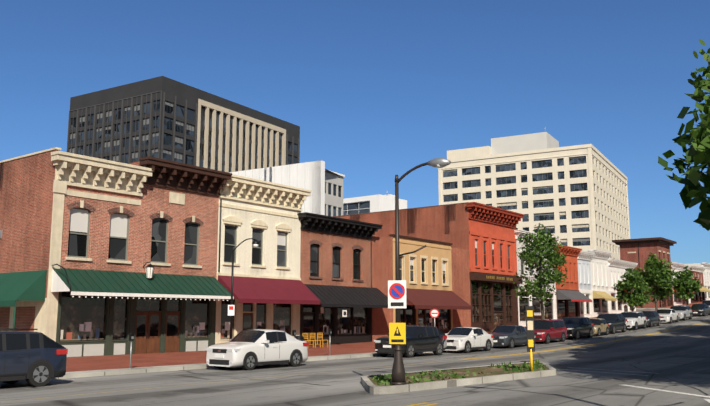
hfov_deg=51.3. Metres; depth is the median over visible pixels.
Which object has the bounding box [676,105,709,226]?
tree
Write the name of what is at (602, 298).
white building
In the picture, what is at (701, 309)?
car
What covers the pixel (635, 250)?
red brick building
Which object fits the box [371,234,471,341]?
tan stucco building
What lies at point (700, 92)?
tree
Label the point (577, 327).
black suv
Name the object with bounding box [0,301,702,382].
street sidewalks
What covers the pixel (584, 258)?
building
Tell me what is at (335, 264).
brick building
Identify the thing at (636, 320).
white suv
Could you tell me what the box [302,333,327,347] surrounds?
yellow cafe chairs
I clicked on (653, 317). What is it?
dark hatchback
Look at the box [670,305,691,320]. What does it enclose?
silver suv
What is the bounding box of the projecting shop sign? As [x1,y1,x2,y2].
[342,303,346,316]
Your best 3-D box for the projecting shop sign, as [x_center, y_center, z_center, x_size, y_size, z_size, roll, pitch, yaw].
[-0.698,7.266,50.180,0.044,0.900,0.440,-7,-11,37]
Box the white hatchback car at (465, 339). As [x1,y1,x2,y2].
[443,327,493,352]
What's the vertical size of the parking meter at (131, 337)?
1.340 m
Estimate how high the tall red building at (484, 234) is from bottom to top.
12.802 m
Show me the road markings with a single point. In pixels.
(208, 390)
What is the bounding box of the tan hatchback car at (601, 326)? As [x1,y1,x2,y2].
[590,318,608,335]
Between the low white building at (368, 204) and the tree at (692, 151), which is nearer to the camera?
the tree at (692, 151)
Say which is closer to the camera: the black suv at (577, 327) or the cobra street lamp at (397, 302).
the cobra street lamp at (397, 302)
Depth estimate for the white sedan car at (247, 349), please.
30.14 m
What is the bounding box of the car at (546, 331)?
[525,319,566,343]
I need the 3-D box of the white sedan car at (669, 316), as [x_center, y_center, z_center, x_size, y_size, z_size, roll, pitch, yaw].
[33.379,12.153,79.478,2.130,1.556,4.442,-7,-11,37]
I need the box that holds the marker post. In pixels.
[525,306,534,370]
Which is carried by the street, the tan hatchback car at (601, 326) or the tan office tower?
the tan hatchback car at (601, 326)
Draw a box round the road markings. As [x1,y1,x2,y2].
[0,321,709,405]
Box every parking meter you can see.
[128,333,133,368]
[328,329,331,355]
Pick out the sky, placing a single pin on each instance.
(376, 91)
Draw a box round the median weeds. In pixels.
[372,359,545,385]
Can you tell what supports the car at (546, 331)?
on the street
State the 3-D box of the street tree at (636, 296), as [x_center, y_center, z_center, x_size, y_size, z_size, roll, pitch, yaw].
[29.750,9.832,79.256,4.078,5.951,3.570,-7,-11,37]
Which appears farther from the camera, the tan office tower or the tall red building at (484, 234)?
the tan office tower
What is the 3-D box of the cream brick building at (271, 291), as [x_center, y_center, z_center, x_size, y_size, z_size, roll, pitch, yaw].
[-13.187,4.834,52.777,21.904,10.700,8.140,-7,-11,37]
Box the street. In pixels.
[0,309,709,405]
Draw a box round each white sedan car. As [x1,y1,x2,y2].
[206,329,308,369]
[656,309,678,323]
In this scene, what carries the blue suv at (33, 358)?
on the street
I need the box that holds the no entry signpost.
[430,309,438,326]
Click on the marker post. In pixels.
(530, 334)
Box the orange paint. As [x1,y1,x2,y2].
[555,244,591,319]
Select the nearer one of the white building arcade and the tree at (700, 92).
the tree at (700, 92)
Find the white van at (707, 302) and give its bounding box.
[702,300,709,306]
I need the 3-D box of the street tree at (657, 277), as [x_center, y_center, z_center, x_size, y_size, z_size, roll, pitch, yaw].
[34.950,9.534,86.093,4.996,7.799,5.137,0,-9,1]
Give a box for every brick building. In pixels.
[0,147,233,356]
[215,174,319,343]
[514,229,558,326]
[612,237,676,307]
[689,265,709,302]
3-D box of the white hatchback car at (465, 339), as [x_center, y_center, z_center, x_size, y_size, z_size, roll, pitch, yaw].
[6.696,8.258,44.806,2.111,1.491,4.242,-7,-11,37]
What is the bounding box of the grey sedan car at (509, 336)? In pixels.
[488,325,526,347]
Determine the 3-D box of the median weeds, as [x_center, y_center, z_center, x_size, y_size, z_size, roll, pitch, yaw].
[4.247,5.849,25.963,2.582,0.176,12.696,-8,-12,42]
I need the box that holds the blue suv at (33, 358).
[0,328,67,386]
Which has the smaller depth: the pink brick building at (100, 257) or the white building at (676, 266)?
the pink brick building at (100, 257)
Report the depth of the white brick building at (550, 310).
79.16 m
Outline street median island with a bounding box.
[361,362,555,393]
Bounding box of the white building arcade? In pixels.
[608,258,637,313]
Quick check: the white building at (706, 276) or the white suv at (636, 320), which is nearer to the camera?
the white suv at (636, 320)
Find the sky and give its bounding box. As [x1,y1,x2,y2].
[0,0,709,263]
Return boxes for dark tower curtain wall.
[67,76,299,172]
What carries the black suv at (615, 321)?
on the street
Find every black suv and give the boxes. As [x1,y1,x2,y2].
[374,326,446,357]
[561,317,593,339]
[597,313,626,333]
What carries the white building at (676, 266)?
on the street sidewalks at (85, 366)
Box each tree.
[513,223,567,319]
[613,268,651,310]
[637,252,677,310]
[658,62,709,230]
[669,266,702,305]
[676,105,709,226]
[687,39,709,117]
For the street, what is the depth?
23.80 m
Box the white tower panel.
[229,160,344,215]
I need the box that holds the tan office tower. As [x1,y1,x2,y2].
[438,131,629,259]
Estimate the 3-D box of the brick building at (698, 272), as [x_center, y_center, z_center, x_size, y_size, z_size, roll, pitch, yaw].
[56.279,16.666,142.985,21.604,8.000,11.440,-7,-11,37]
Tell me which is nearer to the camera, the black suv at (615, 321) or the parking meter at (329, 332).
the parking meter at (329, 332)
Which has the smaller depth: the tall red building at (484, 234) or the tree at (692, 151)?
the tree at (692, 151)
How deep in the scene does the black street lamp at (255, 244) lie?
34.90 m
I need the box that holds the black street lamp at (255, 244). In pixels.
[228,238,258,338]
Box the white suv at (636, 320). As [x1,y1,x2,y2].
[621,311,646,329]
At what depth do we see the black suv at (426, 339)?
39.37 m
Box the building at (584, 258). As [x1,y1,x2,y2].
[577,251,594,317]
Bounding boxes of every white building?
[343,194,406,214]
[585,249,616,316]
[670,262,693,305]
[686,262,709,299]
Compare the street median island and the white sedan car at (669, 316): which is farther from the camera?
the white sedan car at (669, 316)
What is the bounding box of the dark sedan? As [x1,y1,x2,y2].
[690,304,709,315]
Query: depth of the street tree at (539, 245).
60.22 m
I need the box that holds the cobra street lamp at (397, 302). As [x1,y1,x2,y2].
[388,158,450,384]
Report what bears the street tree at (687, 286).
on the street sidewalks at (85, 366)
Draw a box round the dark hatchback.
[639,311,660,326]
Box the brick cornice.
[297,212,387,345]
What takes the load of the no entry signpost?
on the street sidewalks at (85, 366)

